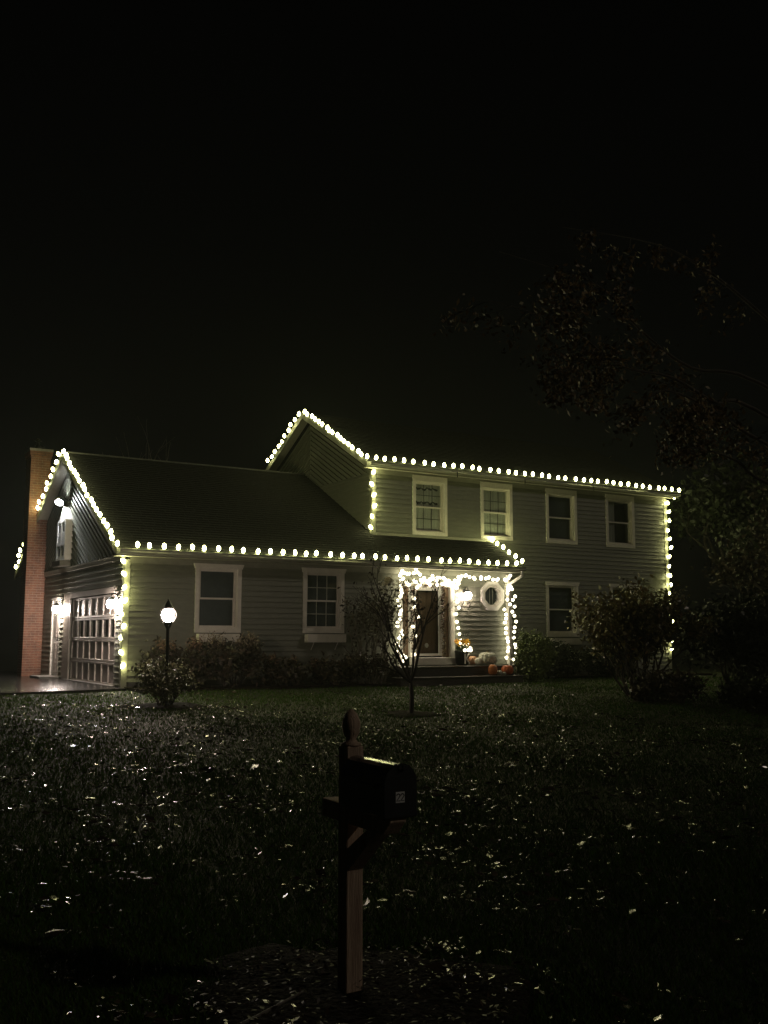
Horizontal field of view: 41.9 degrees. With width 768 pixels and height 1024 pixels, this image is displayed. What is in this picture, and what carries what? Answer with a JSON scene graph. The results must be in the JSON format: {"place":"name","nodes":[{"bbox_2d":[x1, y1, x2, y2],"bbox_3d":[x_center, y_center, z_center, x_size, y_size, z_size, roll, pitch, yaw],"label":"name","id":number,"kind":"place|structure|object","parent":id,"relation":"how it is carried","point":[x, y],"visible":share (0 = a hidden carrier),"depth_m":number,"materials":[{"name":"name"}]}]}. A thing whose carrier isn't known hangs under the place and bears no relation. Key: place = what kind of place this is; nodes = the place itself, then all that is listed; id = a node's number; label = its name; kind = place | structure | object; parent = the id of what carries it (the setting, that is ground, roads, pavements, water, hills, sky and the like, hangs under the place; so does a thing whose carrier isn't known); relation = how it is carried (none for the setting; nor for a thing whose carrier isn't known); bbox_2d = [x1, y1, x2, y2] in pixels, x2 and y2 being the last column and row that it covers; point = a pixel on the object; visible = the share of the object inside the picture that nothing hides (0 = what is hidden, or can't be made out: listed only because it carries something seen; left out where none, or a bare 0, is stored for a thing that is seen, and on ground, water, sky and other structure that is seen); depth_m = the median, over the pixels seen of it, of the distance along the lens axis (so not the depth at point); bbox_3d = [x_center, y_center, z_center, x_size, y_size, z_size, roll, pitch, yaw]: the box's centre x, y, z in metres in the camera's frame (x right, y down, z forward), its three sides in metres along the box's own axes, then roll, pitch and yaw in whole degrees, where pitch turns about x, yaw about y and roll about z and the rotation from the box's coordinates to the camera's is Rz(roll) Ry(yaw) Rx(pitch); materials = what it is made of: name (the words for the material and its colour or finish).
{"place":"outdoors","nodes":[
{"label":"outdoors","id":0,"kind":"place"},
{"bbox_2d":[0,671,126,695],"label":"driveway","id":1,"kind":"structure","parent":0,"point":[12,683],"depth_m":21.36,"materials":[{"name":"concrete"}]},
{"bbox_2d":[0,640,767,1023],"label":"lawn","id":2,"kind":"structure","parent":0,"point":[8,654],"depth_m":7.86,"materials":[{"name":"plant"}]},
{"bbox_2d":[119,702,201,710],"bbox_3d":[-3.730,3.348,17.156,1.550,0.104,1.607,4,-8,-31],"label":"mulch bed","id":3,"kind":"object","parent":2,"relation":"on","point":[174,705],"visible":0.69,"depth_m":17.07,"materials":[{"name":"brown plant"}]},
{"bbox_2d":[128,649,203,705],"bbox_3d":[-3.743,2.896,17.367,1.216,1.024,1.596,4,-8,-31],"label":"rose bush","id":4,"kind":"object","parent":3,"relation":"on","point":[174,685],"visible":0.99,"depth_m":17.15,"materials":[{"name":"green plant"}]},
{"bbox_2d":[160,598,176,704],"bbox_3d":[-3.747,2.425,17.328,0.311,1.870,0.272,4,-8,-31],"label":"lamp post","id":5,"kind":"object","parent":3,"relation":"on","point":[167,615],"visible":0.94,"depth_m":17.33,"materials":[{"name":"black metal"}]},
{"bbox_2d":[14,413,680,687],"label":"house","id":6,"kind":"structure","parent":2,"relation":"on","point":[310,490],"depth_m":26.02,"materials":[{"name":"grey"}]},
{"bbox_2d":[14,452,59,572],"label":"string lights","id":7,"kind":"object","parent":6,"relation":"attached to","point":[39,501],"visible":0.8,"depth_m":27.06,"materials":[{"name":"grey"}]},
{"bbox_2d":[49,597,60,675],"bbox_3d":[-8.563,3.288,26.179,0.110,2.100,0.940,4,-8,-31],"label":"side door","id":8,"kind":"structure","parent":6,"relation":"in","point":[57,618],"depth_m":26.27,"materials":[{"name":"paint"}]},
{"bbox_2d":[52,600,62,613],"bbox_3d":[-8.351,2.428,25.650,0.270,0.339,0.205,4,-8,-31],"label":"wall lantern","id":9,"kind":"object","parent":6,"relation":"attached to","point":[56,607],"depth_m":25.57,"materials":[{"name":"white glass"}]},
{"bbox_2d":[55,497,69,505],"bbox_3d":[-8.210,-0.277,25.641,0.395,0.234,0.225,4,-8,-31],"label":"flood light","id":10,"kind":"object","parent":6,"relation":"attached to","point":[59,501],"visible":1,"depth_m":25.57,"materials":[{"name":"white metal"}]},
{"bbox_2d":[52,506,73,567],"bbox_3d":[-8.194,0.621,25.593,0.295,1.550,0.880,4,-8,-31],"label":"window","id":11,"kind":"structure","parent":6,"relation":"in","point":[64,525],"depth_m":25.37,"materials":[{"name":"white paint"}]},
{"bbox_2d":[62,449,118,546],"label":"string lights","id":12,"kind":"object","parent":6,"relation":"attached to","point":[76,475],"visible":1,"depth_m":22.86,"materials":[{"name":"grey"}]},
{"bbox_2d":[67,587,117,685],"bbox_3d":[-6.716,2.900,23.290,0.250,2.160,4.040,4,-8,-31],"label":"garage door","id":13,"kind":"structure","parent":6,"relation":"in","point":[102,651],"depth_m":23.38,"materials":[{"name":"paint"}]},
{"bbox_2d":[106,593,119,608],"bbox_3d":[-5.794,1.904,21.432,0.270,0.339,0.205,4,-8,-31],"label":"wall lantern","id":14,"kind":"object","parent":6,"relation":"attached to","point":[111,602],"depth_m":21.36,"materials":[{"name":"white glass"}]},
{"bbox_2d":[119,558,127,679],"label":"string lights","id":15,"kind":"object","parent":6,"relation":"attached to","point":[121,613],"visible":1,"depth_m":21.09,"materials":[{"name":"white plastic"}]},
{"bbox_2d":[196,634,241,646],"bbox_3d":[-3.638,2.862,22.077,1.000,0.356,0.197,4,-8,-31],"label":"window box","id":16,"kind":"object","parent":6,"relation":"attached to","point":[229,637],"visible":0.45,"depth_m":22.04,"materials":[{"name":"paint"}]},
{"bbox_2d":[194,563,243,632],"bbox_3d":[-3.720,1.924,22.345,1.190,1.520,0.211,4,-8,-31],"label":"window","id":17,"kind":"structure","parent":6,"relation":"in","point":[218,587],"depth_m":22.42,"materials":[{"name":"paint"}]},
{"bbox_2d":[266,412,299,466],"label":"string lights","id":18,"kind":"object","parent":6,"relation":"attached to","point":[284,435],"visible":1,"depth_m":29.85,"materials":[{"name":"grey"}]},
{"bbox_2d":[301,567,346,632],"bbox_3d":[-1.458,2.096,23.695,1.190,1.520,0.211,4,-8,-31],"label":"window","id":19,"kind":"structure","parent":6,"relation":"in","point":[322,600],"depth_m":23.78,"materials":[{"name":"paint"}]},
{"bbox_2d":[305,634,345,648],"bbox_3d":[-1.371,3.038,23.429,1.010,0.366,0.197,4,-8,-31],"label":"window box","id":20,"kind":"object","parent":6,"relation":"attached to","point":[337,638],"visible":1,"depth_m":23.33,"materials":[{"name":"paint"}]},
{"bbox_2d":[136,542,521,566],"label":"string lights","id":21,"kind":"object","parent":6,"relation":"attached to","point":[316,553],"visible":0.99,"depth_m":23.15,"materials":[{"name":"grey"}]},
{"bbox_2d":[303,410,368,459],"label":"string lights","id":22,"kind":"object","parent":6,"relation":"attached to","point":[337,435],"visible":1,"depth_m":26.99,"materials":[{"name":"grey"}]},
{"bbox_2d":[369,470,376,528],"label":"string lights","id":23,"kind":"object","parent":6,"relation":"attached to","point":[373,495],"visible":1,"depth_m":25.71,"materials":[{"name":"white"}]},
{"bbox_2d":[395,572,406,661],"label":"string lights","id":24,"kind":"object","parent":6,"relation":"hanging from","point":[400,575],"visible":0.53,"depth_m":24.48,"materials":[{"name":"grey plastic"}]},
{"bbox_2d":[398,582,456,665],"bbox_3d":[1.082,2.800,25.030,1.660,2.050,0.300,4,-8,-31],"label":"front door","id":25,"kind":"structure","parent":6,"relation":"in","point":[431,650],"depth_m":25.15,"materials":[{"name":"white paint"}]},
{"bbox_2d":[410,582,446,656],"bbox_3d":[1.114,2.724,25.033,1.124,1.960,0.213,4,-8,-31],"label":"door garland","id":26,"kind":"object","parent":6,"relation":"attached to","point":[442,616],"depth_m":25.20,"materials":[{"name":"green plant"}]},
{"bbox_2d":[411,583,446,655],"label":"string lights","id":27,"kind":"object","parent":6,"relation":"attached to","point":[419,585],"visible":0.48,"depth_m":24.90,"materials":[{"name":"grey plastic"}]},
{"bbox_2d":[412,475,447,536],"bbox_3d":[1.178,-0.153,26.750,1.100,1.582,0.220,4,-8,-31],"label":"window","id":28,"kind":"structure","parent":6,"relation":"in","point":[429,494],"depth_m":26.80,"materials":[{"name":"paint"}]},
{"bbox_2d":[401,568,460,587],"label":"string lights","id":29,"kind":"object","parent":6,"relation":"hanging from","point":[428,581],"visible":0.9,"depth_m":25.02,"materials":[{"name":"grey"}]},
{"bbox_2d":[455,580,460,635],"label":"string lights","id":30,"kind":"object","parent":6,"relation":"attached to","point":[458,607],"visible":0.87,"depth_m":25.44,"materials":[{"name":"grey"}]},
{"bbox_2d":[463,587,471,599],"bbox_3d":[2.124,2.076,25.625,0.210,0.339,0.265,4,-8,-31],"label":"wall lantern","id":31,"kind":"object","parent":6,"relation":"attached to","point":[467,594],"depth_m":25.54,"materials":[{"name":"white glass"}]},
{"bbox_2d":[460,574,511,580],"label":"string lights","id":32,"kind":"object","parent":6,"relation":"attached to","point":[488,577],"visible":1,"depth_m":25.88,"materials":[{"name":"white"}]},
{"bbox_2d":[480,582,503,610],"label":"window","id":33,"kind":"structure","parent":6,"relation":"in","point":[492,594],"depth_m":26.27,"materials":[{"name":"white paint"}]},
{"bbox_2d":[480,481,512,540],"bbox_3d":[3.086,-0.012,27.866,1.100,1.582,0.180,4,-8,-31],"label":"window","id":34,"kind":"structure","parent":6,"relation":"in","point":[496,507],"depth_m":27.94,"materials":[{"name":"paint"}]},
{"bbox_2d":[503,580,511,661],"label":"string lights","id":35,"kind":"object","parent":6,"relation":"attached to","point":[506,618],"visible":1,"depth_m":26.17,"materials":[{"name":"grey"}]},
{"bbox_2d":[491,538,523,563],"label":"string lights","id":36,"kind":"object","parent":6,"relation":"attached to","point":[508,552],"visible":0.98,"depth_m":26.90,"materials":[{"name":"white"}]},
{"bbox_2d":[509,585,517,660],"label":"string lights","id":37,"kind":"object","parent":6,"relation":"attached to","point":[514,615],"visible":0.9,"depth_m":26.30,"materials":[{"name":"grey plastic"}]},
{"bbox_2d":[375,455,680,492],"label":"string lights","id":38,"kind":"object","parent":6,"relation":"attached to","point":[498,471],"visible":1,"depth_m":28.05,"materials":[{"name":"grey"}]},
{"bbox_2d":[545,488,577,544],"bbox_3d":[5.093,0.143,29.078,1.160,1.582,0.205,4,-8,-31],"label":"window","id":39,"kind":"structure","parent":6,"relation":"in","point":[561,513],"depth_m":29.18,"materials":[{"name":"paint"}]},
{"bbox_2d":[544,581,579,636],"bbox_3d":[5.061,2.790,28.727,1.300,1.559,0.211,4,-8,-31],"label":"window","id":40,"kind":"structure","parent":6,"relation":"in","point":[558,594],"depth_m":28.81,"materials":[{"name":"paint"}]},
{"bbox_2d":[549,638,581,647],"bbox_3d":[5.148,3.761,28.458,1.100,0.356,0.197,4,-8,-31],"label":"window box","id":41,"kind":"object","parent":6,"relation":"attached to","point":[574,641],"visible":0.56,"depth_m":28.43,"materials":[{"name":"paint"}]},
{"bbox_2d":[605,494,634,548],"bbox_3d":[7.029,0.303,30.322,1.160,1.587,0.360,4,-8,-31],"label":"window","id":42,"kind":"structure","parent":6,"relation":"in","point":[614,504],"depth_m":30.39,"materials":[{"name":"paint"}]},
{"bbox_2d":[609,584,640,599],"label":"window","id":43,"kind":"structure","parent":6,"relation":"in","point":[613,587],"depth_m":29.97,"materials":[{"name":"paint"}]},
{"bbox_2d":[666,498,674,649],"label":"string lights","id":44,"kind":"object","parent":6,"relation":"hanging from","point":[669,521],"visible":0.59,"depth_m":31.08,"materials":[{"name":"grey"}]},
{"bbox_2d":[177,940,541,1023],"bbox_3d":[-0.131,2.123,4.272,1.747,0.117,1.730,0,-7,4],"label":"mulch bed","id":45,"kind":"object","parent":2,"relation":"on","point":[347,1012],"visible":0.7,"depth_m":4.39,"materials":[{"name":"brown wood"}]},
{"bbox_2d":[240,990,303,1023],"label":"fallen stick","id":46,"kind":"object","parent":45,"relation":"on","point":[258,1015],"visible":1,"depth_m":4.11,"materials":[{"name":"brown wood"}]},
{"bbox_2d":[322,709,416,992],"bbox_3d":[-0.089,1.604,4.355,0.174,1.459,0.650,4,-8,-31],"label":"mailbox","id":47,"kind":"object","parent":45,"relation":"on","point":[376,799],"visible":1,"depth_m":4.38,"materials":[{"name":"brown wood"}]},
{"bbox_2d":[382,763,416,819],"bbox_3d":[0.072,1.154,4.152,0.164,0.221,0.043,4,-8,-31],"label":"door","id":48,"kind":"structure","parent":47,"relation":"in","point":[399,785],"depth_m":4.15,"materials":[{"name":"black paint"}]},
{"bbox_2d":[0,681,767,1023],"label":"fallen leaves","id":49,"kind":"object","parent":2,"relation":"on","point":[172,999],"visible":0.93,"depth_m":8.55,"materials":[{"name":"brown plant"}]},
{"bbox_2d":[351,546,462,712],"bbox_3d":[0.285,2.013,17.138,1.989,2.909,1.571,4,-8,-31],"label":"young tree","id":50,"kind":"object","parent":2,"relation":"on","point":[409,678],"visible":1,"depth_m":16.77,"materials":[{"name":"brown plant"}]},
{"bbox_2d":[383,710,443,717],"bbox_3d":[0.449,3.368,16.684,1.141,0.091,1.137,4,-8,-31],"label":"mulch bed","id":51,"kind":"object","parent":2,"relation":"on","point":[396,713],"visible":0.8,"depth_m":16.53,"materials":[{"name":"brown soil"}]},
{"bbox_2d":[124,672,712,693],"bbox_3d":[2.051,4.334,25.401,17.566,0.220,1.941,5,-9,-35],"label":"planting bed","id":52,"kind":"object","parent":2,"relation":"on","point":[280,687],"visible":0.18,"depth_m":21.96,"materials":[{"name":"brown soil"}]},
{"bbox_2d":[131,635,222,686],"bbox_3d":[-4.285,3.150,20.892,1.931,1.270,1.418,2,-7,-15],"label":"hydrangea","id":53,"kind":"object","parent":52,"relation":"on","point":[193,652],"visible":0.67,"depth_m":20.82,"materials":[{"name":"green plant"}]},
{"bbox_2d":[192,631,270,687],"bbox_3d":[-3.279,3.177,21.488,1.730,1.292,1.614,-6,-9,38],"label":"hydrangea","id":54,"kind":"object","parent":52,"relation":"on","point":[229,662],"visible":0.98,"depth_m":21.33,"materials":[{"name":"green plant"}]},
{"bbox_2d":[257,651,310,685],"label":"hydrangea","id":55,"kind":"object","parent":52,"relation":"on","point":[291,669],"visible":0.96,"depth_m":21.86,"materials":[{"name":"green plant"}]},
{"bbox_2d":[305,650,363,684],"bbox_3d":[-1.096,3.563,22.809,1.500,0.876,1.322,4,-8,-31],"label":"hydrangea","id":56,"kind":"object","parent":52,"relation":"on","point":[321,672],"visible":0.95,"depth_m":22.48,"materials":[{"name":"green plant"}]},
{"bbox_2d":[336,643,406,683],"bbox_3d":[-0.360,3.480,22.713,1.436,1.015,1.397,-4,-8,27],"label":"deciduous shrub","id":57,"kind":"object","parent":52,"relation":"on","point":[358,662],"visible":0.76,"depth_m":22.61,"materials":[{"name":"green plant"}]},
{"bbox_2d":[337,575,421,682],"bbox_3d":[-0.113,2.780,23.498,2.044,2.585,2.554,4,-8,-31],"label":"deciduous shrub","id":58,"kind":"object","parent":52,"relation":"on","point":[374,630],"visible":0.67,"depth_m":23.35,"materials":[{"name":"brown plant"}]},
{"bbox_2d":[532,638,586,679],"bbox_3d":[4.541,3.948,26.628,1.748,1.196,1.313,4,-8,-31],"label":"yew bush","id":59,"kind":"object","parent":52,"relation":"on","point":[570,661],"visible":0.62,"depth_m":26.40,"materials":[{"name":"green plant"}]},
{"bbox_2d":[577,643,634,676],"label":"yew bush","id":60,"kind":"object","parent":52,"relation":"on","point":[591,666],"visible":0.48,"depth_m":27.27,"materials":[{"name":"green plant"}]},
{"bbox_2d":[379,665,524,686],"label":"porch steps","id":61,"kind":"structure","parent":2,"relation":"on","point":[436,675],"depth_m":23.96,"materials":[{"name":"grey concrete"}]},
{"bbox_2d":[454,632,471,664],"bbox_3d":[1.992,3.426,25.168,0.474,0.834,0.450,-5,-9,33],"label":"planter","id":62,"kind":"object","parent":61,"relation":"on","point":[461,657],"visible":1,"depth_m":25.04,"materials":[{"name":"black metal"}]},
{"bbox_2d":[459,642,472,651],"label":"string lights","id":63,"kind":"object","parent":62,"relation":"on","point":[470,649],"visible":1,"depth_m":25.02,"materials":[{"name":"grey plastic"}]},
{"bbox_2d":[468,655,476,664],"bbox_3d":[2.221,3.707,25.137,0.260,0.243,0.270,4,-8,-31],"label":"pumpkin","id":64,"kind":"object","parent":61,"relation":"on","point":[471,659],"visible":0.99,"depth_m":25.03,"materials":[{"name":"brown"}]},
{"bbox_2d":[475,658,482,664],"bbox_3d":[2.377,3.716,25.031,0.231,0.204,0.240,4,-8,-31],"label":"pumpkin","id":65,"kind":"object","parent":61,"relation":"on","point":[478,661],"visible":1,"depth_m":24.94,"materials":[{"name":"white"}]},
{"bbox_2d":[478,651,496,664],"bbox_3d":[2.595,3.647,25.125,0.468,0.347,0.480,4,-8,-31],"label":"pumpkin","id":66,"kind":"object","parent":61,"relation":"on","point":[488,658],"visible":0.95,"depth_m":24.95,"materials":[{"name":"white"}]},
{"bbox_2d":[488,663,496,674],"bbox_3d":[2.659,3.839,24.505,0.220,0.281,0.220,4,-8,-31],"label":"pumpkin","id":67,"kind":"object","parent":61,"relation":"on","point":[492,669],"visible":1,"depth_m":24.42,"materials":[{"name":"brown"}]},
{"bbox_2d":[501,664,512,674],"bbox_3d":[3.044,3.878,24.733,0.298,0.263,0.310,4,-8,-31],"label":"pumpkin","id":68,"kind":"object","parent":61,"relation":"on","point":[507,669],"visible":0.98,"depth_m":24.62,"materials":[{"name":"brown"}]},
{"bbox_2d":[510,627,559,681],"bbox_3d":[3.795,3.657,25.421,1.260,1.487,1.182,4,-8,-31],"label":"boxwood","id":69,"kind":"object","parent":2,"relation":"on","point":[527,666],"visible":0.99,"depth_m":25.23,"materials":[{"name":"green plant"}]},
{"bbox_2d":[433,226,767,498],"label":"oak tree","id":70,"kind":"object","parent":2,"relation":"on","point":[701,414],"visible":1,"depth_m":11.91,"materials":[{"name":"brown plant"}]},
{"bbox_2d":[565,573,722,695],"bbox_3d":[5.265,2.630,21.713,3.448,2.733,2.877,4,-8,-31],"label":"viburnum","id":71,"kind":"object","parent":2,"relation":"on","point":[634,627],"visible":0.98,"depth_m":21.22,"materials":[{"name":"green plant"}]},
{"bbox_2d":[623,663,710,705],"bbox_3d":[5.583,3.503,20.007,1.663,0.960,1.834,4,-8,-31],"label":"viburnum","id":72,"kind":"object","parent":2,"relation":"on","point":[678,687],"visible":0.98,"depth_m":19.65,"materials":[{"name":"green plant"}]},
{"bbox_2d":[666,582,767,686],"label":"viburnum","id":73,"kind":"object","parent":2,"relation":"on","point":[742,641],"visible":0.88,"depth_m":21.72,"materials":[{"name":"green plant"}]},
{"bbox_2d":[666,427,767,624],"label":"maple tree","id":74,"kind":"object","parent":2,"relation":"on","point":[714,505],"visible":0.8,"depth_m":32.21,"materials":[{"name":"green plant"}]},
{"bbox_2d":[689,473,767,605],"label":"maple tree","id":75,"kind":"object","parent":2,"relation":"on","point":[734,569],"visible":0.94,"depth_m":27.34,"materials":[{"name":"green plant"}]},
{"bbox_2d":[711,668,767,714],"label":"viburnum","id":76,"kind":"object","parent":2,"relation":"on","point":[740,692],"visible":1,"depth_m":17.77,"materials":[{"name":"green plant"}]},
{"bbox_2d":[0,0,767,639],"label":"sky","id":77,"kind":"structure","parent":0,"point":[222,222],"materials":[{"name":"black"}]}
]}

